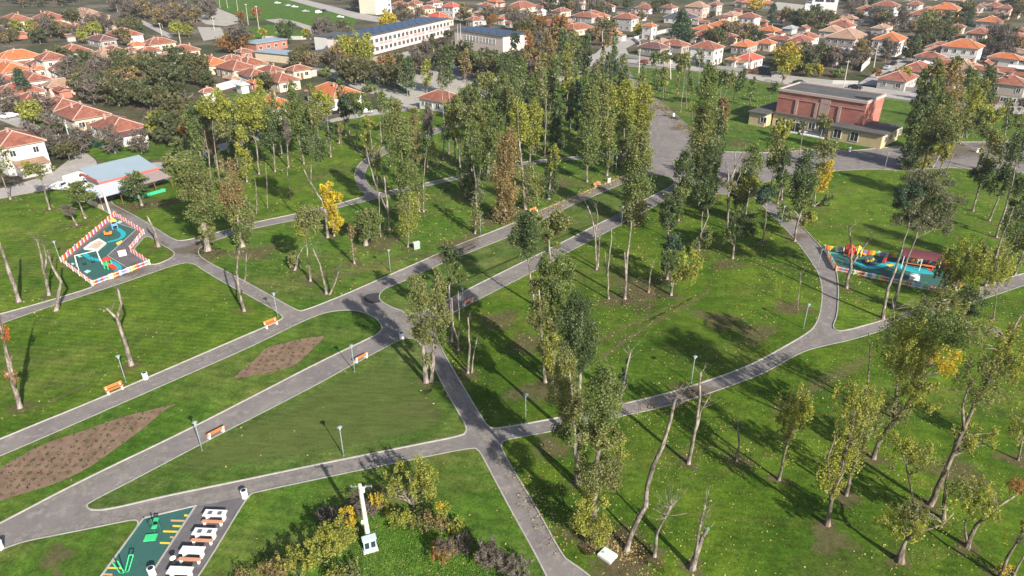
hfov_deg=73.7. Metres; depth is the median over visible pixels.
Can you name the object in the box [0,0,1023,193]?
ground
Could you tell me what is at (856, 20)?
house
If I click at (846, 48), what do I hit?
bare garden tree
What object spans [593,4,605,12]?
garden tree
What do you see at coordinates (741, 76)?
tree
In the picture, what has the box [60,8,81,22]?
garden tree
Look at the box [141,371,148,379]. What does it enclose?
litter bin
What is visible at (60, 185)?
parked car
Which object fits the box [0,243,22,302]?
bare tree
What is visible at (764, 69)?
parked van
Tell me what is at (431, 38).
garden tree
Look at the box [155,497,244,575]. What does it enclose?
paved area
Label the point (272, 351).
bed sprigs
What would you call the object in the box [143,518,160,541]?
exercise stepper
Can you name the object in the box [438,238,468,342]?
poplar tree
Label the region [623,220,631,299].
bare tree
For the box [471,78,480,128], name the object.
poplar tree
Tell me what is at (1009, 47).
bare garden tree
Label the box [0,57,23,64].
house
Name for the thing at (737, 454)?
bare tree
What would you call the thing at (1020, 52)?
house
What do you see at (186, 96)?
bare garden tree
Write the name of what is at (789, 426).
tree
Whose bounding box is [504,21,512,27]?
shed
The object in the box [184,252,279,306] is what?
path dust
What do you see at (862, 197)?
lawn
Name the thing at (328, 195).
ginkgo tree
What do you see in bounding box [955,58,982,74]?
house
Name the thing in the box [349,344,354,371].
park lamp
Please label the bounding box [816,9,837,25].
garden tree
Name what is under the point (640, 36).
garden wall
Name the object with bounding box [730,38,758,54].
house
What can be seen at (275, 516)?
lawn
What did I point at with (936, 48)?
house
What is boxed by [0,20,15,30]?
bare garden tree
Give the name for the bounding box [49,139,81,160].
garden tree
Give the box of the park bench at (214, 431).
[206,425,224,438]
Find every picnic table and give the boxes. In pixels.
[166,566,193,575]
[178,546,205,563]
[190,527,217,544]
[201,509,227,525]
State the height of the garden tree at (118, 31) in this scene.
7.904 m
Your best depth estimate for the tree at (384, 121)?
142.66 m
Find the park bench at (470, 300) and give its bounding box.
[462,297,473,305]
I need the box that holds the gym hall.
[453,26,528,54]
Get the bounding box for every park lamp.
[115,354,126,382]
[191,420,202,450]
[336,425,344,455]
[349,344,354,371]
[523,393,527,422]
[690,355,697,382]
[803,303,810,328]
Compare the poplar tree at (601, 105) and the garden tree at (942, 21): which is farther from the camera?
the garden tree at (942, 21)
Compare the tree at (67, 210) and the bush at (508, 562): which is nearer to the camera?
the bush at (508, 562)
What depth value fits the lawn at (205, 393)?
74.82 m
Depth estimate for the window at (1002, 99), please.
200.02 m
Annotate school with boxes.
[326,16,449,53]
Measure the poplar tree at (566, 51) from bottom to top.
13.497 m
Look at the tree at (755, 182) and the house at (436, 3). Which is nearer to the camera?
the tree at (755, 182)
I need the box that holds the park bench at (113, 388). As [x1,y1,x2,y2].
[104,380,123,394]
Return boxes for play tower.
[102,257,116,269]
[109,218,118,228]
[843,244,856,256]
[853,246,865,256]
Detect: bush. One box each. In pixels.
[233,566,256,575]
[254,551,288,575]
[272,536,322,575]
[301,512,358,567]
[312,502,360,528]
[317,66,333,76]
[323,556,364,575]
[338,505,357,528]
[347,483,385,518]
[351,526,362,535]
[362,81,377,91]
[368,491,392,515]
[386,504,431,530]
[417,501,451,533]
[430,536,455,566]
[435,499,465,536]
[450,531,474,556]
[472,535,506,574]
[498,552,533,575]
[817,21,826,28]
[829,66,846,76]
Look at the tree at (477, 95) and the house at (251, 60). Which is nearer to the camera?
the tree at (477, 95)
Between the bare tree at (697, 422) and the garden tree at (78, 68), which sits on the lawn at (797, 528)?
the bare tree at (697, 422)
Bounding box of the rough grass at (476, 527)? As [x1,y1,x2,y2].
[325,505,518,575]
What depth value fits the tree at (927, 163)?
145.90 m
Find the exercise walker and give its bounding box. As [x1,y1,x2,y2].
[112,554,133,573]
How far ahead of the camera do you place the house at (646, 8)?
425.96 m
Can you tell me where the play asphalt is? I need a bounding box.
[67,218,145,282]
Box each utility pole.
[101,185,110,213]
[669,42,670,78]
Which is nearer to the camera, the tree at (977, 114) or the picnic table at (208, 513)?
the picnic table at (208, 513)
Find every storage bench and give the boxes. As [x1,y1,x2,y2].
[117,250,126,256]
[909,273,919,280]
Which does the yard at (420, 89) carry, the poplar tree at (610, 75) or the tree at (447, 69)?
the tree at (447, 69)
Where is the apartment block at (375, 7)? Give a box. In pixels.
[359,0,391,14]
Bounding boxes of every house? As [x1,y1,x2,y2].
[0,48,38,60]
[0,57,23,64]
[0,60,29,74]
[0,72,20,82]
[0,83,46,105]
[0,127,52,178]
[1,12,31,24]
[11,68,52,87]
[15,90,47,110]
[26,59,35,66]
[29,63,45,75]
[31,10,71,23]
[32,49,63,77]
[40,77,81,96]
[41,94,82,117]
[48,59,60,78]
[53,101,111,130]
[54,19,69,25]
[57,42,92,52]
[65,7,110,23]
[70,22,91,35]
[86,33,117,47]
[88,113,148,146]
[92,47,112,56]
[103,19,116,31]
[104,44,128,53]
[105,26,143,43]
[127,40,145,48]
[134,46,166,54]
[143,36,176,48]
[160,43,200,55]
[198,54,224,74]
[198,86,214,102]
[214,59,256,76]
[219,54,241,60]
[234,47,253,56]
[236,65,263,79]
[237,54,268,68]
[245,76,262,92]
[252,91,290,120]
[257,63,285,73]
[268,70,301,92]
[284,62,316,78]
[304,81,363,107]
[391,0,408,8]
[408,0,422,6]
[417,87,466,112]
[419,4,435,13]
[427,0,442,7]
[427,11,449,17]
[441,2,459,17]
[445,16,453,25]
[465,15,485,26]
[477,1,495,10]
[487,0,505,6]
[494,14,509,23]
[498,15,508,24]
[508,0,535,11]
[536,1,551,11]
[536,19,551,30]
[552,7,571,16]
[567,21,593,34]
[568,11,599,22]
[573,2,585,9]
[587,9,600,13]
[597,12,609,19]
[609,28,625,40]
[612,12,639,31]
[631,3,654,13]
[637,40,668,56]
[641,21,658,39]
[652,37,667,43]
[658,4,678,13]
[663,10,703,24]
[664,38,690,53]
[685,1,710,18]
[689,33,697,42]
[689,38,725,64]
[694,23,715,31]
[695,30,708,42]
[708,1,723,15]
[708,18,730,26]
[719,32,738,44]
[721,10,741,21]
[725,55,740,66]
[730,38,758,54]
[734,0,745,6]
[736,51,764,68]
[737,11,761,25]
[741,0,754,7]
[756,37,777,51]
[758,24,785,35]
[759,0,776,8]
[767,11,783,22]
[767,34,791,46]
[782,18,794,26]
[787,33,814,44]
[792,31,820,44]
[819,24,843,37]
[820,53,840,65]
[824,26,867,47]
[827,20,856,28]
[830,17,853,22]
[839,13,863,24]
[856,4,870,14]
[871,22,891,34]
[871,31,907,56]
[872,0,900,15]
[876,68,919,91]
[897,59,932,80]
[906,0,923,9]
[911,6,930,20]
[913,50,951,64]
[924,44,941,52]
[925,39,947,47]
[925,70,959,88]
[930,2,961,16]
[940,38,984,62]
[942,0,965,4]
[954,23,966,33]
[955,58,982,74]
[958,3,984,13]
[965,26,988,40]
[973,63,1006,79]
[976,14,999,28]
[980,0,998,4]
[985,1,1002,10]
[987,51,1023,66]
[988,73,1023,106]
[994,15,1005,24]
[996,3,1013,19]
[1006,47,1023,56]
[1010,5,1020,18]
[1015,32,1023,37]
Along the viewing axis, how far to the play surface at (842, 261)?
102.54 m
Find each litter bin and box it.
[0,539,4,550]
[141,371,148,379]
[146,565,156,575]
[240,488,247,498]
[399,332,403,338]
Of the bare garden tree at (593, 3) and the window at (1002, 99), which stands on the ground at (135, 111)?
the bare garden tree at (593, 3)
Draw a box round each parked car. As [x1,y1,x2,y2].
[0,112,18,118]
[45,181,69,190]
[328,108,339,113]
[848,84,862,89]
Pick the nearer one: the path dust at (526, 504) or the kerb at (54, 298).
the path dust at (526, 504)
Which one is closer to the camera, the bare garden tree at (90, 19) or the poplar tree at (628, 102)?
the poplar tree at (628, 102)
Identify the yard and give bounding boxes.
[189,8,238,25]
[197,27,223,40]
[308,51,592,103]
[776,2,804,10]
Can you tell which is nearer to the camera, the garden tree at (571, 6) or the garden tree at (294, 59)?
the garden tree at (294, 59)
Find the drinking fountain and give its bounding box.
[169,555,176,565]
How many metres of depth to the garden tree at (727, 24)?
315.90 m
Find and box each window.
[8,150,16,157]
[32,145,39,152]
[78,121,85,126]
[999,97,1006,101]
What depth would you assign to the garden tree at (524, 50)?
237.86 m
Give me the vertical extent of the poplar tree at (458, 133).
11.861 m
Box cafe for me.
[79,155,172,209]
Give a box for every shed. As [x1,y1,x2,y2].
[13,31,27,39]
[16,60,28,66]
[51,85,72,97]
[64,33,75,41]
[125,47,137,53]
[222,74,240,81]
[233,80,249,93]
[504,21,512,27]
[540,9,546,15]
[698,20,711,25]
[732,8,743,12]
[759,19,769,26]
[763,33,774,38]
[782,25,798,34]
[797,25,811,32]
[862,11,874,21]
[936,59,951,64]
[978,59,993,65]
[994,65,1016,74]
[1007,64,1023,75]
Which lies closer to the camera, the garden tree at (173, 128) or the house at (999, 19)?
the garden tree at (173, 128)
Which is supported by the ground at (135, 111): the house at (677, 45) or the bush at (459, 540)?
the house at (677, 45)
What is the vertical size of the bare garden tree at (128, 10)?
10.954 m
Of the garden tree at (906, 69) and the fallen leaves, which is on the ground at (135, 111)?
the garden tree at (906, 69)
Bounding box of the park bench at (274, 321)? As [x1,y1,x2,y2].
[263,317,277,328]
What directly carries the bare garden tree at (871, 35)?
on the ground at (135, 111)
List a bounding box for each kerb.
[0,189,108,313]
[0,263,282,438]
[0,310,381,523]
[3,519,138,575]
[86,338,466,510]
[107,222,136,266]
[111,109,462,240]
[134,236,174,264]
[143,505,196,568]
[198,159,624,310]
[198,448,546,575]
[365,71,621,192]
[379,174,673,313]
[436,193,822,428]
[500,285,1023,575]
[628,68,957,152]
[763,168,1023,330]
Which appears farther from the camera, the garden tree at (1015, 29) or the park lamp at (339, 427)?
the garden tree at (1015, 29)
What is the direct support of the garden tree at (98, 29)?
on the ground at (135, 111)
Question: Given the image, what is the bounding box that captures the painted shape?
[861,258,875,264]
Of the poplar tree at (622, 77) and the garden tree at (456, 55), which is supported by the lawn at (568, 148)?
the poplar tree at (622, 77)
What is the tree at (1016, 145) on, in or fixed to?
on the lawn at (862, 197)
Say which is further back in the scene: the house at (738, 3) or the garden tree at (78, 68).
the house at (738, 3)
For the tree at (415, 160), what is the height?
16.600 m
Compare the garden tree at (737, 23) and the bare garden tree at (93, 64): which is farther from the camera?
the garden tree at (737, 23)
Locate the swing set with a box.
[74,250,102,269]
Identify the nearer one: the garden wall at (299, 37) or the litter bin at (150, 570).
the litter bin at (150, 570)
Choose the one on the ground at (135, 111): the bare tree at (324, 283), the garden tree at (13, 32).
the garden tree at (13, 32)
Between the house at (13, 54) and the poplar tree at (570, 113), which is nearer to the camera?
the poplar tree at (570, 113)
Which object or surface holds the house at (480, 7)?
on the ground at (135, 111)
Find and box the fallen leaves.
[1,76,1021,575]
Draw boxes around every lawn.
[0,189,109,312]
[0,263,281,437]
[0,310,380,521]
[0,521,136,575]
[88,338,465,508]
[112,109,464,239]
[135,237,173,263]
[199,158,629,309]
[200,449,544,575]
[365,70,638,191]
[380,175,673,312]
[438,194,821,426]
[502,286,1023,575]
[628,67,1023,151]
[761,168,1023,329]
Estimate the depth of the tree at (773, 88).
197.93 m
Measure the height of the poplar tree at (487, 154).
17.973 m
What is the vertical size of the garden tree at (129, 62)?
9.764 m
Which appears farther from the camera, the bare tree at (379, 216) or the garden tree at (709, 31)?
the garden tree at (709, 31)
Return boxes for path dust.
[14,444,447,543]
[19,262,171,311]
[32,454,147,507]
[117,323,282,395]
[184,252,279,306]
[373,307,409,339]
[376,227,518,289]
[426,247,567,317]
[444,369,553,543]
[643,328,818,406]
[647,108,660,143]
[740,158,859,166]
[821,278,826,303]
[958,152,1004,156]
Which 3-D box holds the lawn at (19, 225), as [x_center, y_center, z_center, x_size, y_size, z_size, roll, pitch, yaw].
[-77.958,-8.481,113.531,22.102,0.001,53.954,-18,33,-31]
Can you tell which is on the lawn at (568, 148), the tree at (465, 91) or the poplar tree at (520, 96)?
the poplar tree at (520, 96)
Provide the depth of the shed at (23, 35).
325.00 m
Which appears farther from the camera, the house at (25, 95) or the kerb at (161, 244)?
the house at (25, 95)
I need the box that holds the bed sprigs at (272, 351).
[237,336,323,378]
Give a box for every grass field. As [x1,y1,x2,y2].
[19,115,56,138]
[84,135,206,161]
[187,0,357,31]
[223,24,313,41]
[228,91,268,98]
[397,49,504,65]
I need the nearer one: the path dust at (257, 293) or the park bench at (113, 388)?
the park bench at (113, 388)
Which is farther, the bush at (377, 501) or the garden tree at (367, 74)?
the garden tree at (367, 74)
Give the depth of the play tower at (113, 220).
116.18 m
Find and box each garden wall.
[216,78,245,90]
[262,36,313,39]
[619,53,671,63]
[633,30,665,44]
[688,60,744,71]
[746,69,758,73]
[771,74,857,83]
[861,57,870,70]
[905,87,918,91]
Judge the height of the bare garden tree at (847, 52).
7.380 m
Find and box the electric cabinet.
[361,533,378,554]
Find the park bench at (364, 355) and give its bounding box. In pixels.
[353,352,367,362]
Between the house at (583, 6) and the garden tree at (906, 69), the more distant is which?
the house at (583, 6)
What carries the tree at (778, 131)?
on the lawn at (862, 197)
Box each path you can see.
[0,63,1023,575]
[133,18,173,37]
[267,19,314,34]
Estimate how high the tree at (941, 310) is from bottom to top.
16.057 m
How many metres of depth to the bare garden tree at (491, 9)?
375.84 m
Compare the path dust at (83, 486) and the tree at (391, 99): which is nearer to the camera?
the path dust at (83, 486)
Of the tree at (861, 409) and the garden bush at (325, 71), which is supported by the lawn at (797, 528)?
the tree at (861, 409)
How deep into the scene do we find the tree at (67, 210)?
116.46 m
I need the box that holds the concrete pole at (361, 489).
[350,483,371,535]
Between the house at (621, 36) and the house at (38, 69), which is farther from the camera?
the house at (621, 36)
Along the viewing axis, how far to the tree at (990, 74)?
198.21 m
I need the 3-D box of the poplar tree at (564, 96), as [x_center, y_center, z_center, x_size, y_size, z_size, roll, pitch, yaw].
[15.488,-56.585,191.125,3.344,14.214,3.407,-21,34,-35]
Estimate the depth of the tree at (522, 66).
207.14 m
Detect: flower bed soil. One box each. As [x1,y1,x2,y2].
[0,404,174,499]
[234,336,323,377]
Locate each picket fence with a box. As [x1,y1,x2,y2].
[60,211,150,285]
[824,244,962,294]
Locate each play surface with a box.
[68,222,135,279]
[830,253,955,292]
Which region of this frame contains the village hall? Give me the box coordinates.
[748,82,902,148]
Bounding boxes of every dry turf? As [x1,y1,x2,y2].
[187,370,435,468]
[450,211,613,285]
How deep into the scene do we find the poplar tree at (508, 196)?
115.10 m
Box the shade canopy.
[900,247,942,270]
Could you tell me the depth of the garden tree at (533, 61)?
229.68 m
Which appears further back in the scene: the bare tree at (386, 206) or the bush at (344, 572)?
the bare tree at (386, 206)
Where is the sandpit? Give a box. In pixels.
[84,238,105,250]
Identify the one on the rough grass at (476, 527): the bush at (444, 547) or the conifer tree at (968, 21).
the bush at (444, 547)
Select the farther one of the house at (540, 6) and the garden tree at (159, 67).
the house at (540, 6)
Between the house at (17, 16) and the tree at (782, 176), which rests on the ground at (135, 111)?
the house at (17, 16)
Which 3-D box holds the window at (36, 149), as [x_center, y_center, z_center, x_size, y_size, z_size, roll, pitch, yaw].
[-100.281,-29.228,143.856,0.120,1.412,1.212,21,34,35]
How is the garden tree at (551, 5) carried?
on the ground at (135, 111)
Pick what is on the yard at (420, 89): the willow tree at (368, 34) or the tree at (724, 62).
the willow tree at (368, 34)
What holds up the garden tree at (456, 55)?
on the yard at (420, 89)
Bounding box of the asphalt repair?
[364,293,380,302]
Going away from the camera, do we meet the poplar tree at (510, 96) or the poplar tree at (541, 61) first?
the poplar tree at (510, 96)
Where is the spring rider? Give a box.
[865,258,873,262]
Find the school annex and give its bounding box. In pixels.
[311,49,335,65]
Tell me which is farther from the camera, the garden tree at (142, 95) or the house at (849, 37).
the house at (849, 37)
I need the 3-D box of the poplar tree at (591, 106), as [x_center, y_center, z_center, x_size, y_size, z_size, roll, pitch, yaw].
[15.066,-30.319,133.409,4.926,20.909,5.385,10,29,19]
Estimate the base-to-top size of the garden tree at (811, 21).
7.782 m
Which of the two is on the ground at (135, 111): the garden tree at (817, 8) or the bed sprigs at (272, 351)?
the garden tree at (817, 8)
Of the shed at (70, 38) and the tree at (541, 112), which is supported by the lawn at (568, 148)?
the tree at (541, 112)
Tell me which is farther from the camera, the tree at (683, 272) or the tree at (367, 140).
the tree at (367, 140)
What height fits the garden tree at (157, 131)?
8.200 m
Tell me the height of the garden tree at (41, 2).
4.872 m
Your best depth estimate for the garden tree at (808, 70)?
238.39 m
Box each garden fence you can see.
[62,125,117,152]
[362,77,409,95]
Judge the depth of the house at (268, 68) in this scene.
233.60 m
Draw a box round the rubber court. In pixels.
[103,507,192,575]
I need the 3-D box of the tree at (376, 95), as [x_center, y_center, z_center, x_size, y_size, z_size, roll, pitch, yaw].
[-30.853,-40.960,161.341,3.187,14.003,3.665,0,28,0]
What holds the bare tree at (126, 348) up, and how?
on the lawn at (170, 305)
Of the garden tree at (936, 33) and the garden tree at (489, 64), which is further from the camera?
the garden tree at (936, 33)
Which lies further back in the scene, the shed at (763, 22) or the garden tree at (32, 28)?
the shed at (763, 22)
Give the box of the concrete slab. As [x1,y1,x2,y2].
[597,547,617,563]
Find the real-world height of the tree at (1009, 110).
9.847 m
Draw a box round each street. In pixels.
[0,111,96,197]
[152,101,419,168]
[291,0,398,21]
[586,53,1023,114]
[595,28,671,56]
[858,56,912,85]
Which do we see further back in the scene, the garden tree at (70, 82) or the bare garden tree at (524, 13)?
the bare garden tree at (524, 13)
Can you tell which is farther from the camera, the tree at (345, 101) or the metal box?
the tree at (345, 101)
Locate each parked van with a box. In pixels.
[62,171,85,182]
[758,66,771,72]
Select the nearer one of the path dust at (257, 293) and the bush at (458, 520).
the bush at (458, 520)
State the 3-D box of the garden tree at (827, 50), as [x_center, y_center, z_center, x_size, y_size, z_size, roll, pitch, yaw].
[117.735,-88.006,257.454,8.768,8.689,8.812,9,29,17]
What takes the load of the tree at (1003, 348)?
on the lawn at (797, 528)
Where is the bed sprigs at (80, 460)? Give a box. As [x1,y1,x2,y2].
[0,405,165,495]
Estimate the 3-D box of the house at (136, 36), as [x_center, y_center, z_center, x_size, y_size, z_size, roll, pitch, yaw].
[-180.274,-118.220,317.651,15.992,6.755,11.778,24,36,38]
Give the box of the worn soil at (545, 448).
[7,80,1023,575]
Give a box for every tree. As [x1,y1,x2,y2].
[0,17,10,24]
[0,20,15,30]
[0,32,9,43]
[0,74,10,85]
[0,85,21,111]
[0,146,14,199]
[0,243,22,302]
[0,315,23,408]
[3,29,20,41]
[8,18,23,30]
[11,66,31,91]
[13,98,44,124]
[15,119,53,148]
[17,0,25,5]
[20,161,57,209]
[22,20,36,32]
[27,27,44,42]
[27,91,58,119]
[28,27,47,43]
[31,232,51,295]
[35,0,45,5]
[35,15,58,36]
[35,108,67,135]
[36,14,55,30]
[37,245,62,311]
[38,129,69,154]
[42,45,74,55]
[47,21,61,37]
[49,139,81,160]
[51,53,80,77]
[56,22,72,35]
[59,203,77,225]
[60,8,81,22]
[63,179,99,218]
[64,73,82,91]
[67,123,96,153]
[69,25,80,39]
[70,50,93,64]
[71,63,98,73]
[72,48,83,53]
[72,72,115,94]
[73,74,106,103]
[74,26,92,43]
[77,57,108,77]
[78,12,105,32]
[86,20,102,33]
[86,52,110,70]
[86,70,120,80]
[90,58,114,68]
[92,11,114,32]
[92,76,112,101]
[92,280,134,366]
[93,123,123,153]
[98,77,128,105]
[105,68,115,74]
[106,0,125,11]
[106,47,133,55]
[107,50,131,59]
[109,54,127,66]
[109,91,133,106]
[111,27,131,44]
[111,79,146,103]
[115,18,133,27]
[115,57,154,77]
[116,65,144,80]
[117,0,131,16]
[117,32,130,45]
[117,170,149,205]
[118,0,134,14]
[123,14,143,29]
[123,77,150,103]
[125,0,138,16]
[125,125,150,153]
[126,84,164,108]
[128,24,144,35]
[129,52,151,64]
[131,0,151,18]
[131,0,153,17]
[133,50,156,56]
[134,56,161,85]
[139,110,153,135]
[143,109,167,140]
[145,84,170,105]
[146,62,174,82]
[146,213,160,246]
[148,110,177,143]
[150,7,171,27]
[152,2,176,25]
[152,67,186,92]
[152,90,193,115]
[154,0,168,4]
[156,52,186,66]
[158,110,194,139]
[160,148,223,251]
[162,44,185,57]
[162,118,189,143]
[164,61,193,80]
[165,74,186,85]
[167,2,185,19]
[168,20,183,36]
[168,122,190,154]
[172,0,191,9]
[172,88,194,114]
[175,51,192,56]
[178,11,194,23]
[178,113,214,142]
[181,2,192,17]
[181,104,203,149]
[182,24,193,36]
[183,52,210,70]
[185,101,219,184]
[187,67,211,85]
[189,7,203,21]
[190,0,206,8]
[194,88,235,191]
[196,0,217,19]
[199,70,216,86]
[201,114,219,167]
[203,0,217,8]
[214,22,254,53]
[214,85,229,149]
[215,174,257,247]
[216,155,227,176]
[223,101,240,167]
[226,157,239,182]
[228,243,250,311]
[230,91,270,174]
[233,122,252,181]
[234,93,257,159]
[235,10,245,22]
[250,72,274,90]
[251,7,261,17]
[253,77,269,136]
[256,105,281,171]
[257,27,267,37]
[266,91,283,153]
[273,95,312,163]
[274,19,295,42]
[281,118,291,167]
[286,47,311,64]
[286,79,300,144]
[287,243,305,270]
[288,50,306,66]
[288,99,329,237]
[293,203,325,281]
[295,43,312,50]
[300,51,321,67]
[301,28,310,39]
[305,81,324,144]
[309,239,341,294]
[310,17,324,36]
[312,87,336,156]
[313,28,325,37]
[314,15,337,33]
[317,54,330,66]
[319,45,342,68]
[319,181,344,236]
[328,25,343,32]
[332,30,375,60]
[334,57,343,73]
[335,19,350,30]
[335,56,372,85]
[335,78,349,135]
[336,54,362,81]
[337,121,342,143]
[341,25,352,31]
[341,90,354,138]
[347,91,372,149]
[347,222,355,263]
[349,0,358,9]
[350,206,384,245]
[351,58,376,83]
[357,143,390,230]
[360,57,378,81]
[361,124,370,156]
[362,114,377,148]
[363,30,373,58]
[368,143,382,186]
[370,60,381,77]
[373,84,386,142]
[375,53,395,66]
[375,60,401,89]
[375,91,394,166]
[377,11,399,24]
[378,193,381,236]
[380,454,438,509]
[381,8,390,17]
[384,98,417,223]
[385,96,398,120]
[387,50,404,63]
[392,1,408,18]
[396,55,418,95]
[396,192,420,247]
[399,8,410,19]
[403,265,452,383]
[404,105,422,187]
[406,6,422,19]
[406,37,434,59]
[406,121,425,211]
[410,51,432,74]
[410,55,427,73]
[416,44,437,63]
[416,132,433,211]
[419,104,434,166]
[420,58,432,92]
[427,34,435,47]
[428,138,439,167]
[434,39,441,50]
[434,49,452,68]
[435,62,448,122]
[436,44,455,90]
[437,37,452,48]
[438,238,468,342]
[440,119,451,159]
[442,39,472,71]
[443,30,453,37]
[443,94,463,177]
[448,114,460,161]
[451,50,476,73]
[451,291,459,350]
[456,6,472,22]
[456,115,483,199]
[457,52,482,76]
[457,82,472,107]
[457,101,485,180]
[458,48,472,81]
[459,2,470,8]
[462,12,472,22]
[466,312,484,373]
[467,87,474,104]
[467,166,485,233]
[470,88,484,136]
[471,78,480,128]
[475,53,501,77]
[476,92,501,180]
[477,71,494,92]
[478,47,498,68]
[478,70,496,103]
[479,5,491,15]
[485,5,498,23]
[486,14,496,25]
[490,123,522,224]
[491,70,509,119]
[491,87,504,129]
[496,49,517,76]
[497,69,509,136]
[500,4,511,14]
[502,60,510,83]
[503,209,543,300]
[504,48,531,74]
[505,84,515,128]
[506,7,520,17]
[506,10,516,22]
[506,69,522,106]
[506,81,518,114]
[508,96,544,209]
[509,98,523,161]
[510,30,520,49]
[511,10,527,26]
[511,19,539,35]
[511,47,531,74]
[511,94,523,137]
[514,53,527,93]
[517,48,546,73]
[518,70,548,108]
[520,7,530,16]
[521,72,534,118]
[523,29,534,48]
[523,97,545,165]
[524,283,568,382]
[525,12,539,21]
[527,96,543,150]
[527,207,576,359]
[533,14,549,28]
[533,29,550,51]
[533,66,548,124]
[533,103,543,126]
[537,50,546,103]
[540,29,557,72]
[541,142,561,199]
[542,66,559,107]
[543,0,556,9]
[544,100,551,156]
[544,344,590,485]
[547,97,566,154]
[549,53,562,100]
[550,13,569,28]
[550,26,570,51]
[552,285,605,442]
[554,28,571,74]
[558,0,570,7]
[560,77,577,127]
[561,42,570,66]
[562,55,574,112]
[562,62,571,102]
[565,77,575,133]
[566,0,576,9]
[567,359,626,549]
[568,28,583,63]
[571,0,581,10]
[571,60,579,93]
[572,79,582,136]
[574,37,583,73]
[575,79,602,181]
[579,67,591,135]
[580,33,593,70]
[583,197,607,269]
[587,26,604,45]
[588,0,601,9]
[591,58,607,78]
[592,83,603,125]
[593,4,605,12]
[594,64,601,84]
[594,75,620,175]
[596,16,618,34]
[599,32,612,42]
[599,68,605,81]
[600,39,612,62]
[602,52,613,89]
[603,1,614,14]
[603,438,629,483]
[605,223,611,298]
[609,30,618,79]
[610,58,619,83]
[611,76,639,166]
[614,53,628,111]
[614,61,627,110]
[616,74,631,132]
[618,125,655,226]
[618,339,640,402]
[622,0,634,8]
[622,379,687,552]
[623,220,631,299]
[629,78,656,159]
[633,22,642,35]
[635,10,647,20]
[637,71,647,98]
[641,60,647,79]
[647,261,653,292]
[649,51,661,89]
[651,483,687,557]
[652,2,662,13]
[658,49,672,96]
[658,191,685,279]
[659,245,703,295]
[661,0,670,5]
[662,66,669,98]
[667,8,698,41]
[672,147,695,220]
[674,51,691,111]
[674,72,680,93]
[683,60,721,198]
[685,361,722,464]
[686,70,694,105]
[687,99,697,122]
[687,487,714,571]
[689,176,718,254]
[692,48,704,87]
[696,139,719,211]
[705,26,723,41]
[708,27,729,44]
[708,97,730,192]
[709,10,715,17]
[715,69,737,96]
[718,59,729,65]
[720,20,738,32]
[721,140,755,228]
[722,208,757,258]
[725,165,749,212]
[727,408,745,461]
[730,20,742,34]
[732,68,747,102]
[736,31,750,41]
[736,175,762,216]
[739,22,760,36]
[741,142,765,214]
[742,35,758,41]
[746,28,764,39]
[746,76,758,106]
[747,0,765,12]
[753,183,778,240]
[766,2,777,22]
[766,82,778,103]
[766,116,794,199]
[766,153,785,184]
[771,41,802,75]
[773,145,791,203]
[775,38,801,55]
[775,382,815,480]
[776,203,801,222]
[780,6,793,18]
[780,70,786,82]
[786,146,822,241]
[787,122,805,191]
[789,9,808,25]
[794,44,820,71]
[795,49,819,72]
[795,271,804,307]
[796,11,816,25]
[799,41,823,61]
[801,16,819,28]
[804,63,816,75]
[807,3,823,15]
[812,135,838,162]
[813,159,834,206]
[814,376,882,526]
[815,62,823,76]
[815,113,833,152]
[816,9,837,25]
[817,43,835,64]
[823,45,845,67]
[838,380,885,496]
[839,46,848,63]
[843,0,859,14]
[843,50,863,68]
[844,46,858,64]
[844,220,874,288]
[844,333,875,406]
[851,46,874,66]
[852,0,862,7]
[853,38,876,52]
[855,10,867,18]
[860,31,880,45]
[867,0,878,5]
[868,5,886,23]
[870,12,884,24]
[870,302,975,459]
[871,67,881,77]
[871,283,970,414]
[871,499,954,565]
[874,36,901,61]
[875,423,939,513]
[879,12,893,24]
[880,168,960,318]
[890,11,915,32]
[891,180,971,307]
[893,65,912,75]
[895,4,909,16]
[896,57,947,170]
[901,38,924,60]
[906,20,916,32]
[911,33,942,48]
[915,8,938,29]
[915,126,956,167]
[916,102,947,170]
[917,22,943,35]
[918,82,945,137]
[921,19,945,30]
[923,9,942,18]
[925,28,941,39]
[926,311,1023,520]
[927,54,966,144]
[932,233,994,299]
[933,124,953,174]
[934,19,947,25]
[936,113,965,173]
[938,18,954,25]
[940,9,955,20]
[940,29,953,41]
[942,25,957,40]
[948,284,990,331]
[948,470,1023,548]
[950,25,962,38]
[951,10,967,23]
[953,16,966,24]
[955,87,967,104]
[956,1,967,16]
[957,63,984,106]
[958,83,984,144]
[959,108,978,136]
[960,3,976,13]
[964,0,978,16]
[964,9,974,25]
[966,126,1008,211]
[972,103,1006,130]
[973,77,991,127]
[976,40,985,44]
[977,124,991,168]
[982,41,999,59]
[982,64,1001,102]
[982,200,1023,287]
[983,249,1017,319]
[984,129,1023,220]
[985,37,995,43]
[986,21,1011,39]
[990,22,1017,38]
[990,29,1019,50]
[993,35,1021,52]
[994,12,1010,22]
[994,520,1023,575]
[995,39,1019,54]
[995,156,1023,237]
[996,112,1023,174]
[997,23,1021,32]
[1000,97,1017,134]
[1001,0,1012,4]
[1004,224,1023,270]
[1006,402,1023,460]
[1007,197,1023,275]
[1009,0,1020,7]
[1011,2,1023,18]
[1013,41,1023,48]
[1015,97,1023,134]
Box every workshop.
[241,37,287,52]
[253,48,292,63]
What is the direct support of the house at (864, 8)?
on the ground at (135, 111)
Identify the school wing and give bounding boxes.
[313,31,345,49]
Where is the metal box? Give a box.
[412,241,419,249]
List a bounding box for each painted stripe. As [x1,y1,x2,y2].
[82,253,121,271]
[107,228,125,242]
[855,261,892,268]
[891,262,933,274]
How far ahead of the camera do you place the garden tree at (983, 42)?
280.86 m

